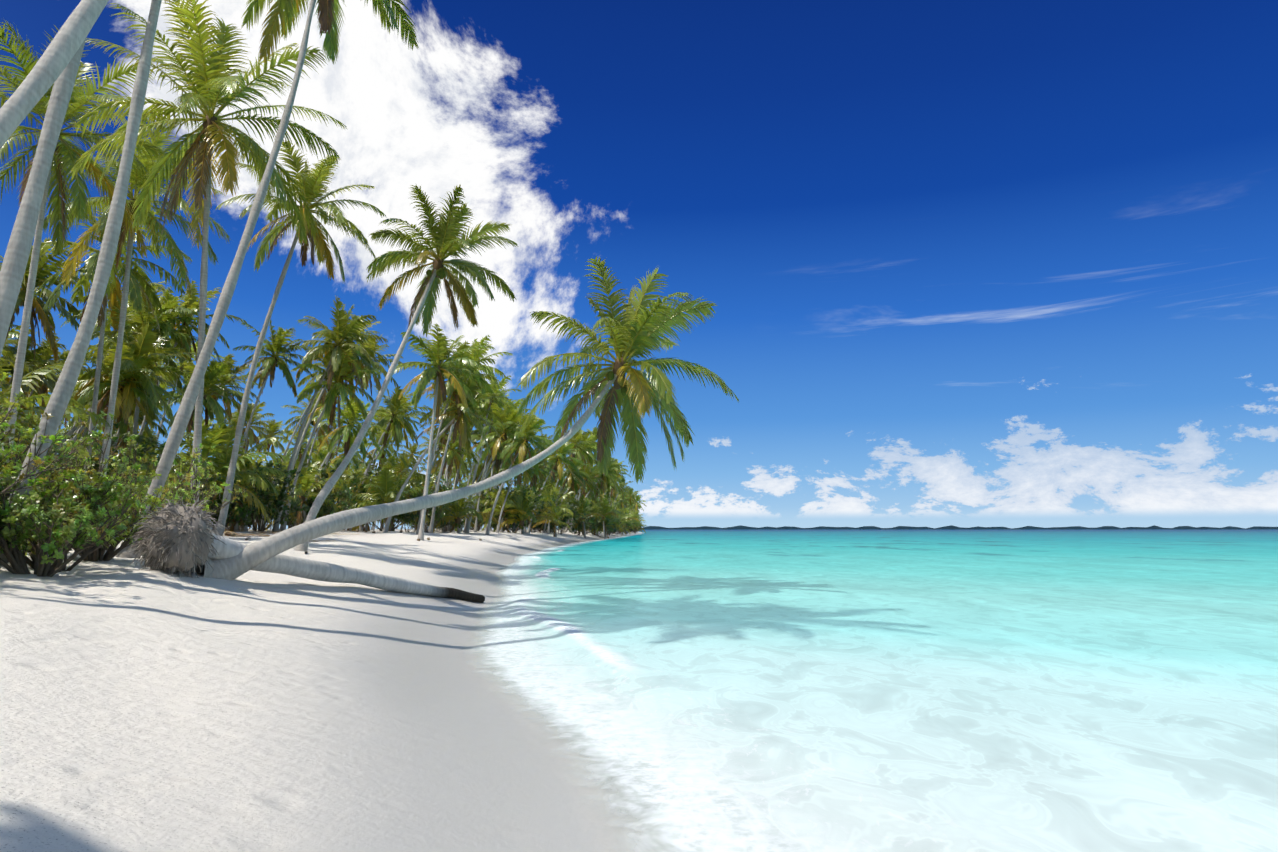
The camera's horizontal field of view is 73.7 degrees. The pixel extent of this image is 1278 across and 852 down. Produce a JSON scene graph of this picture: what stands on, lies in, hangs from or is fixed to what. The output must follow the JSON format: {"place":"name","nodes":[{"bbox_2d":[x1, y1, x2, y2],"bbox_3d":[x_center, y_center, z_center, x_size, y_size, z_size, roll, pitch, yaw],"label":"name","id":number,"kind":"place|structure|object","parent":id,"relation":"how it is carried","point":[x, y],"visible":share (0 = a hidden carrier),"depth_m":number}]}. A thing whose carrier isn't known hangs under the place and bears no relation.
{"place":"outdoors","nodes":[
{"label":"outdoors","id":0,"kind":"place"},
{"bbox_2d":[0,529,650,851],"bbox_3d":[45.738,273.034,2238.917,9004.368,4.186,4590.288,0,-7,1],"label":"sand ground","id":1,"kind":"structure","parent":0,"point":[143,710],"depth_m":5.78},
{"bbox_2d":[0,339,39,402],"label":"forest palm","id":2,"kind":"object","parent":1,"relation":"on","point":[6,386],"visible":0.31,"depth_m":55.70},
{"bbox_2d":[1,325,43,390],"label":"forest palm","id":3,"kind":"object","parent":1,"relation":"on","point":[11,333],"visible":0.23,"depth_m":61.85},
{"bbox_2d":[0,326,66,412],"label":"forest palm","id":4,"kind":"object","parent":1,"relation":"on","point":[25,388],"visible":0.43,"depth_m":62.46},
{"bbox_2d":[0,401,71,499],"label":"beach shrub","id":5,"kind":"object","parent":1,"relation":"on","point":[37,457],"visible":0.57,"depth_m":12.21},
{"bbox_2d":[0,38,85,357],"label":"palm","id":6,"kind":"object","parent":1,"relation":"on","point":[15,261],"visible":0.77,"depth_m":12.04},
{"bbox_2d":[0,372,89,507],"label":"beach shrub","id":7,"kind":"object","parent":1,"relation":"on","point":[13,405],"visible":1,"depth_m":10.53},
{"bbox_2d":[0,237,91,360],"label":"forest palm","id":8,"kind":"object","parent":1,"relation":"on","point":[44,269],"visible":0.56,"depth_m":48.67},
{"bbox_2d":[8,332,89,428],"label":"forest palm","id":9,"kind":"object","parent":1,"relation":"on","point":[50,382],"visible":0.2,"depth_m":69.72},
{"bbox_2d":[0,405,107,496],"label":"beach shrub","id":10,"kind":"object","parent":1,"relation":"on","point":[15,465],"visible":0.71,"depth_m":13.38},
{"bbox_2d":[0,0,108,148],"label":"palm","id":11,"kind":"object","parent":1,"relation":"on","point":[43,75],"visible":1,"depth_m":10.66},
{"bbox_2d":[0,350,111,480],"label":"young palm","id":12,"kind":"object","parent":1,"relation":"on","point":[76,410],"visible":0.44,"depth_m":35.82},
{"bbox_2d":[0,406,133,549],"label":"beach shrub","id":13,"kind":"object","parent":1,"relation":"on","point":[8,446],"visible":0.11,"depth_m":14.78},
{"bbox_2d":[0,464,160,576],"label":"beach shrub","id":14,"kind":"object","parent":1,"relation":"on","point":[71,532],"visible":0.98,"depth_m":11.29},
{"bbox_2d":[0,441,164,571],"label":"beach shrub","id":15,"kind":"object","parent":1,"relation":"on","point":[156,500],"visible":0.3,"depth_m":12.97},
{"bbox_2d":[52,405,114,455],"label":"forest palm","id":16,"kind":"object","parent":1,"relation":"on","point":[65,431],"visible":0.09,"depth_m":86.16},
{"bbox_2d":[0,18,193,473],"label":"palm","id":17,"kind":"object","parent":1,"relation":"on","point":[59,169],"visible":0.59,"depth_m":30.43},
{"bbox_2d":[51,421,165,509],"bbox_3d":[-27.562,2.642,44.401,5.400,6.000,7.491,2,-7,-18],"label":"forest bush","id":18,"kind":"object","parent":1,"relation":"on","point":[150,441],"visible":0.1,"depth_m":44.37},
{"bbox_2d":[65,349,152,440],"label":"forest palm","id":19,"kind":"object","parent":1,"relation":"on","point":[88,407],"visible":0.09,"depth_m":58.36},
{"bbox_2d":[29,186,192,473],"bbox_3d":[-28.127,-3.426,44.480,8.211,18.088,8.006,0,-7,1],"label":"palm","id":20,"kind":"object","parent":1,"relation":"on","point":[136,279],"visible":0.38,"depth_m":44.58},
{"bbox_2d":[61,281,171,436],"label":"forest palm","id":21,"kind":"object","parent":1,"relation":"on","point":[96,328],"visible":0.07,"depth_m":60.79},
{"bbox_2d":[42,431,191,549],"bbox_3d":[-11.235,1.439,18.079,3.255,2.456,2.926,-5,-9,38],"label":"beach shrub","id":22,"kind":"object","parent":1,"relation":"on","point":[134,463],"visible":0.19,"depth_m":17.61},
{"bbox_2d":[66,336,171,441],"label":"forest palm","id":23,"kind":"object","parent":1,"relation":"on","point":[85,397],"visible":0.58,"depth_m":46.54},
{"bbox_2d":[57,426,191,483],"bbox_3d":[-36.881,3.705,62.030,9.973,8.486,8.593,4,-8,-29],"label":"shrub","id":24,"kind":"object","parent":1,"relation":"on","point":[179,454],"visible":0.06,"depth_m":62.89},
{"bbox_2d":[61,468,189,560],"bbox_3d":[-9.123,1.559,14.822,1.999,1.662,1.946,7,-10,-44],"label":"beach shrub","id":25,"kind":"object","parent":1,"relation":"on","point":[100,555],"visible":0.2,"depth_m":14.65},
{"bbox_2d":[55,306,196,454],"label":"forest palm","id":26,"kind":"object","parent":1,"relation":"on","point":[145,344],"visible":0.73,"depth_m":47.60},
{"bbox_2d":[79,306,172,444],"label":"forest palm","id":27,"kind":"object","parent":1,"relation":"on","point":[109,333],"visible":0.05,"depth_m":60.26},
{"bbox_2d":[84,395,175,470],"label":"forest palm","id":28,"kind":"object","parent":1,"relation":"on","point":[147,431],"visible":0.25,"depth_m":58.91},
{"bbox_2d":[43,122,230,486],"bbox_3d":[-21.973,-4.478,36.309,8.008,18.285,8.625,0,-7,1],"label":"palm","id":29,"kind":"object","parent":1,"relation":"on","point":[151,223],"visible":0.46,"depth_m":36.62},
{"bbox_2d":[57,270,216,445],"bbox_3d":[-31.793,-1.581,53.742,9.064,16.691,8.825,0,-7,1],"label":"palm","id":30,"kind":"object","parent":1,"relation":"on","point":[143,316],"visible":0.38,"depth_m":54.31},
{"bbox_2d":[0,0,294,565],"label":"palm","id":31,"kind":"object","parent":1,"relation":"on","point":[59,400],"visible":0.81,"depth_m":14.40},
{"bbox_2d":[108,456,212,498],"bbox_3d":[-26.664,4.437,46.150,5.955,5.337,6.178,0,-7,-2],"label":"bush","id":32,"kind":"object","parent":1,"relation":"on","point":[151,467],"visible":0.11,"depth_m":46.11},
{"bbox_2d":[111,286,218,457],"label":"forest palm","id":33,"kind":"object","parent":1,"relation":"on","point":[165,330],"visible":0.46,"depth_m":55.77},
{"bbox_2d":[94,443,254,514],"bbox_3d":[-11.941,1.786,21.934,3.489,2.779,3.853,-2,-7,12],"label":"beach shrub","id":34,"kind":"object","parent":1,"relation":"on","point":[194,487],"visible":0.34,"depth_m":21.80},
{"bbox_2d":[117,280,246,518],"bbox_3d":[-31.493,-1.342,58.142,6.640,17.602,6.803,-2,-7,14],"label":"forest palm","id":35,"kind":"object","parent":1,"relation":"on","point":[193,302],"visible":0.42,"depth_m":58.40},
{"bbox_2d":[155,341,224,439],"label":"forest palm","id":36,"kind":"object","parent":1,"relation":"on","point":[178,364],"visible":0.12,"depth_m":77.87},
{"bbox_2d":[146,456,244,517],"bbox_3d":[-26.857,4.127,49.928,3.958,4.300,6.624,-5,-8,36],"label":"forest bush","id":37,"kind":"object","parent":1,"relation":"on","point":[208,486],"visible":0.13,"depth_m":50.58},
{"bbox_2d":[110,413,289,524],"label":"young palm","id":38,"kind":"object","parent":1,"relation":"on","point":[214,433],"visible":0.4,"depth_m":50.72},
{"bbox_2d":[156,360,257,460],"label":"forest palm","id":39,"kind":"object","parent":1,"relation":"on","point":[215,373],"visible":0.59,"depth_m":53.75},
{"bbox_2d":[70,0,346,502],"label":"tall palm","id":40,"kind":"object","parent":1,"relation":"on","point":[212,82],"visible":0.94,"depth_m":27.51},
{"bbox_2d":[183,353,259,478],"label":"forest palm","id":41,"kind":"object","parent":1,"relation":"on","point":[229,360],"visible":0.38,"depth_m":70.33},
{"bbox_2d":[178,487,265,527],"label":"forest bush","id":42,"kind":"object","parent":1,"relation":"on","point":[243,514],"visible":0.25,"depth_m":51.80},
{"bbox_2d":[176,426,285,529],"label":"young palm","id":43,"kind":"object","parent":1,"relation":"on","point":[226,458],"visible":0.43,"depth_m":54.23},
{"bbox_2d":[205,467,274,531],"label":"young palm","id":44,"kind":"object","parent":1,"relation":"on","point":[249,488],"visible":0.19,"depth_m":56.50},
{"bbox_2d":[223,402,274,528],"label":"forest palm","id":45,"kind":"object","parent":1,"relation":"on","point":[252,439],"visible":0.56,"depth_m":106.27},
{"bbox_2d":[206,456,296,530],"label":"young palm","id":46,"kind":"object","parent":1,"relation":"on","point":[249,467],"visible":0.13,"depth_m":60.88},
{"bbox_2d":[228,419,293,527],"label":"forest palm","id":47,"kind":"object","parent":1,"relation":"on","point":[272,429],"visible":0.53,"depth_m":112.58},
{"bbox_2d":[219,451,311,531],"bbox_3d":[-25.387,4.517,58.370,5.205,5.783,7.219,5,-9,-36],"label":"forest bush","id":48,"kind":"object","parent":1,"relation":"on","point":[268,498],"visible":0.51,"depth_m":57.89},
{"bbox_2d":[115,0,418,557],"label":"palm","id":49,"kind":"object","parent":1,"relation":"on","point":[327,15],"visible":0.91,"depth_m":21.84},
{"bbox_2d":[224,320,314,530],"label":"forest palm","id":50,"kind":"object","parent":1,"relation":"on","point":[271,364],"visible":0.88,"depth_m":60.30},
{"bbox_2d":[270,423,326,528],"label":"forest palm","id":51,"kind":"object","parent":1,"relation":"on","point":[289,453],"visible":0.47,"depth_m":95.36},
{"bbox_2d":[214,140,385,535],"bbox_3d":[-14.373,-3.549,35.746,6.429,16.617,6.476,0,-7,1],"label":"tall palm","id":52,"kind":"object","parent":1,"relation":"on","point":[311,185],"visible":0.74,"depth_m":35.92},
{"bbox_2d":[127,494,484,602],"bbox_3d":[-5.128,2.483,15.774,1.521,2.206,8.185,-4,-8,31],"label":"fallen palm trunk","id":53,"kind":"object","parent":1,"relation":"on","point":[177,538],"visible":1,"depth_m":12.81},
{"bbox_2d":[269,458,345,525],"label":"young palm","id":54,"kind":"object","parent":1,"relation":"on","point":[306,481],"visible":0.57,"depth_m":65.92},
{"bbox_2d":[281,393,337,446],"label":"forest palm","id":55,"kind":"object","parent":1,"relation":"on","point":[324,426],"visible":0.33,"depth_m":97.28},
{"bbox_2d":[260,343,363,529],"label":"forest palm","id":56,"kind":"object","parent":1,"relation":"on","point":[308,377],"visible":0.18,"depth_m":68.70},
{"bbox_2d":[267,454,361,527],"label":"forest bush","id":57,"kind":"object","parent":1,"relation":"on","point":[326,476],"visible":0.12,"depth_m":73.66},
{"bbox_2d":[293,387,346,526],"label":"forest palm","id":58,"kind":"object","parent":1,"relation":"on","point":[319,410],"visible":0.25,"depth_m":83.53},
{"bbox_2d":[275,455,371,517],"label":"forest bush","id":59,"kind":"object","parent":1,"relation":"on","point":[321,478],"visible":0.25,"depth_m":72.53},
{"bbox_2d":[307,449,342,476],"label":"forest palm","id":60,"kind":"object","parent":1,"relation":"on","point":[324,452],"visible":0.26,"depth_m":116.96},
{"bbox_2d":[272,296,387,531],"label":"palm","id":61,"kind":"object","parent":1,"relation":"on","point":[343,330],"visible":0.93,"depth_m":61.80},
{"bbox_2d":[280,345,380,530],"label":"palm","id":62,"kind":"object","parent":1,"relation":"on","point":[335,392],"visible":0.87,"depth_m":62.17},
{"bbox_2d":[301,490,361,520],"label":"forest bush","id":63,"kind":"object","parent":1,"relation":"on","point":[326,510],"visible":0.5,"depth_m":65.54},
{"bbox_2d":[279,310,389,524],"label":"palm","id":64,"kind":"object","parent":1,"relation":"on","point":[360,364],"visible":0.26,"depth_m":67.26},
{"bbox_2d":[295,396,390,525],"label":"forest palm","id":65,"kind":"object","parent":1,"relation":"on","point":[348,431],"visible":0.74,"depth_m":72.86},
{"bbox_2d":[321,435,372,474],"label":"forest palm","id":66,"kind":"object","parent":1,"relation":"on","point":[355,457],"visible":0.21,"depth_m":122.74},
{"bbox_2d":[224,529,481,553],"bbox_3d":[-16.254,4.685,34.996,13.156,0.882,60.688,0,-7,-4],"label":"beach debris","id":67,"kind":"object","parent":1,"relation":"on","point":[228,533],"visible":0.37,"depth_m":38.03},
{"bbox_2d":[322,335,402,473],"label":"forest palm","id":68,"kind":"object","parent":1,"relation":"on","point":[375,361],"visible":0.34,"depth_m":81.34},
{"bbox_2d":[333,482,394,531],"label":"young palm","id":69,"kind":"object","parent":1,"relation":"on","point":[361,528],"visible":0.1,"depth_m":78.16},
{"bbox_2d":[331,474,432,530],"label":"forest bush","id":70,"kind":"object","parent":1,"relation":"on","point":[407,517],"visible":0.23,"depth_m":74.05},
{"bbox_2d":[340,449,429,529],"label":"young palm","id":71,"kind":"object","parent":1,"relation":"on","point":[389,463],"visible":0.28,"depth_m":83.14},
{"bbox_2d":[358,424,414,475],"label":"forest palm","id":72,"kind":"object","parent":1,"relation":"on","point":[384,451],"visible":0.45,"depth_m":111.79},
{"bbox_2d":[347,467,430,530],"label":"young palm","id":73,"kind":"object","parent":1,"relation":"on","point":[383,488],"visible":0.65,"depth_m":70.69},
{"bbox_2d":[349,385,431,530],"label":"forest palm","id":74,"kind":"object","parent":1,"relation":"on","point":[395,404],"visible":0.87,"depth_m":85.66},
{"bbox_2d":[367,395,425,475],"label":"forest palm","id":75,"kind":"object","parent":1,"relation":"on","point":[406,414],"visible":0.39,"depth_m":102.21},
{"bbox_2d":[372,451,425,529],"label":"forest palm","id":76,"kind":"object","parent":1,"relation":"on","point":[405,456],"visible":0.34,"depth_m":139.81},
{"bbox_2d":[294,185,518,551],"bbox_3d":[-9.112,-2.395,32.142,5.702,14.228,9.703,-7,-10,43],"label":"tall palm","id":77,"kind":"object","parent":1,"relation":"on","point":[445,238],"visible":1,"depth_m":33.67},
{"bbox_2d":[399,474,461,532],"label":"forest bush","id":78,"kind":"object","parent":1,"relation":"on","point":[440,511],"visible":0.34,"depth_m":79.93},
{"bbox_2d":[416,403,471,484],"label":"forest palm","id":79,"kind":"object","parent":1,"relation":"on","point":[441,439],"visible":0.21,"depth_m":89.04},
{"bbox_2d":[394,324,494,540],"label":"tall palm","id":80,"kind":"object","parent":1,"relation":"on","point":[437,372],"visible":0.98,"depth_m":53.82},
{"bbox_2d":[382,365,508,532],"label":"palm","id":81,"kind":"object","parent":1,"relation":"on","point":[462,424],"visible":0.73,"depth_m":65.04},
{"bbox_2d":[420,427,480,531],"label":"palm","id":82,"kind":"object","parent":1,"relation":"on","point":[451,454],"visible":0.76,"depth_m":80.83},
{"bbox_2d":[428,417,483,487],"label":"forest palm","id":83,"kind":"object","parent":1,"relation":"on","point":[468,458],"visible":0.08,"depth_m":104.45},
{"bbox_2d":[416,341,496,534],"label":"palm","id":84,"kind":"object","parent":1,"relation":"on","point":[450,391],"visible":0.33,"depth_m":65.68},
{"bbox_2d":[184,256,738,579],"bbox_3d":[-3.671,-0.804,21.028,6.291,8.647,15.575,-6,-9,43],"label":"leaning palm","id":85,"kind":"object","parent":1,"relation":"on","point":[639,329],"visible":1,"depth_m":24.26},
{"bbox_2d":[424,484,498,533],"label":"young palm","id":86,"kind":"object","parent":1,"relation":"on","point":[459,507],"visible":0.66,"depth_m":84.74},
{"bbox_2d":[428,335,512,532],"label":"palm","id":87,"kind":"object","parent":1,"relation":"on","point":[478,354],"visible":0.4,"depth_m":76.38},
{"bbox_2d":[463,488,503,530],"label":"forest bush","id":88,"kind":"object","parent":1,"relation":"on","point":[485,506],"visible":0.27,"depth_m":109.65},
{"bbox_2d":[469,421,510,531],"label":"forest palm","id":89,"kind":"object","parent":1,"relation":"on","point":[486,461],"visible":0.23,"depth_m":99.79},
{"bbox_2d":[463,389,521,531],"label":"forest palm","id":90,"kind":"object","parent":1,"relation":"on","point":[484,416],"visible":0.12,"depth_m":96.87},
{"bbox_2d":[465,375,521,532],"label":"palm","id":91,"kind":"object","parent":1,"relation":"on","point":[493,385],"visible":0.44,"depth_m":91.47},
{"bbox_2d":[480,489,529,531],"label":"young palm","id":92,"kind":"object","parent":1,"relation":"on","point":[501,500],"visible":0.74,"depth_m":100.95},
{"bbox_2d":[469,401,543,528],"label":"palm","id":93,"kind":"object","parent":1,"relation":"on","point":[510,413],"visible":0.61,"depth_m":87.78},
{"bbox_2d":[482,484,556,532],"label":"forest bush","id":94,"kind":"object","parent":1,"relation":"on","point":[539,512],"visible":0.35,"depth_m":102.72},
{"bbox_2d":[496,451,543,532],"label":"palm","id":95,"kind":"object","parent":1,"relation":"on","point":[526,474],"visible":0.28,"depth_m":98.11},
{"bbox_2d":[485,409,559,534],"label":"palm","id":96,"kind":"object","parent":1,"relation":"on","point":[529,430],"visible":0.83,"depth_m":85.33},
{"bbox_2d":[490,483,558,532],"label":"young palm","id":97,"kind":"object","parent":1,"relation":"on","point":[542,511],"visible":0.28,"depth_m":112.72},
{"bbox_2d":[493,489,557,534],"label":"young palm","id":98,"kind":"object","parent":1,"relation":"on","point":[522,505],"visible":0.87,"depth_m":101.20},
{"bbox_2d":[514,448,557,527],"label":"palm","id":99,"kind":"object","parent":1,"relation":"on","point":[541,475],"visible":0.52,"depth_m":110.21},
{"bbox_2d":[520,479,580,529],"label":"young palm","id":100,"kind":"object","parent":1,"relation":"on","point":[557,492],"visible":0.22,"depth_m":128.89},
{"bbox_2d":[533,505,570,536],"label":"young palm","id":101,"kind":"object","parent":1,"relation":"on","point":[554,518],"visible":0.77,"depth_m":114.33},
{"bbox_2d":[530,485,574,533],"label":"young palm","id":102,"kind":"object","parent":1,"relation":"on","point":[546,491],"visible":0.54,"depth_m":122.54},
{"bbox_2d":[527,442,583,533],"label":"palm","id":103,"kind":"object","parent":1,"relation":"on","point":[563,449],"visible":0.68,"depth_m":116.30},
{"bbox_2d":[546,455,590,532],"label":"palm","id":104,"kind":"object","parent":1,"relation":"on","point":[569,478],"visible":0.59,"depth_m":129.10},
{"bbox_2d":[543,431,593,532],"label":"forest palm","id":105,"kind":"object","parent":1,"relation":"on","point":[577,436],"visible":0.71,"depth_m":124.53},
{"bbox_2d":[551,503,586,533],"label":"forest bush","id":106,"kind":"object","parent":1,"relation":"on","point":[564,519],"visible":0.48,"depth_m":126.60},
{"bbox_2d":[556,434,597,505],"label":"palm","id":107,"kind":"object","parent":1,"relation":"on","point":[586,439],"visible":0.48,"depth_m":133.85},
{"bbox_2d":[559,495,601,535],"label":"forest bush","id":108,"kind":"object","parent":1,"relation":"on","point":[592,521],"visible":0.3,"depth_m":138.05},
{"bbox_2d":[563,494,604,537],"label":"young palm","id":109,"kind":"object","parent":1,"relation":"on","point":[584,506],"visible":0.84,"depth_m":131.35},
{"bbox_2d":[562,463,605,532],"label":"forest palm","id":110,"kind":"object","parent":1,"relation":"on","point":[589,473],"visible":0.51,"depth_m":142.18},
{"bbox_2d":[569,459,626,532],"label":"forest palm","id":111,"kind":"object","parent":1,"relation":"on","point":[605,479],"visible":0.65,"depth_m":150.85},
{"bbox_2d":[582,491,626,538],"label":"young palm","id":112,"kind":"object","parent":1,"relation":"on","point":[603,508],"visible":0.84,"depth_m":149.65},
{"bbox_2d":[0,0,1277,528],"label":"sky","id":113,"kind":"structure","parent":0,"point":[1011,264]},
{"bbox_2d":[476,529,1277,851],"bbox_3d":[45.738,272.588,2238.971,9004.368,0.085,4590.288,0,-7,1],"label":"sea water","id":114,"kind":"structure","parent":0,"point":[900,689],"depth_m":9.36},
{"bbox_2d":[641,525,1277,528],"bbox_3d":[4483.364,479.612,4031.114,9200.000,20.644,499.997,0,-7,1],"label":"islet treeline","id":115,"kind":"object","parent":114,"relation":"on","point":[956,527],"visible":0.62,"depth_m":4029.93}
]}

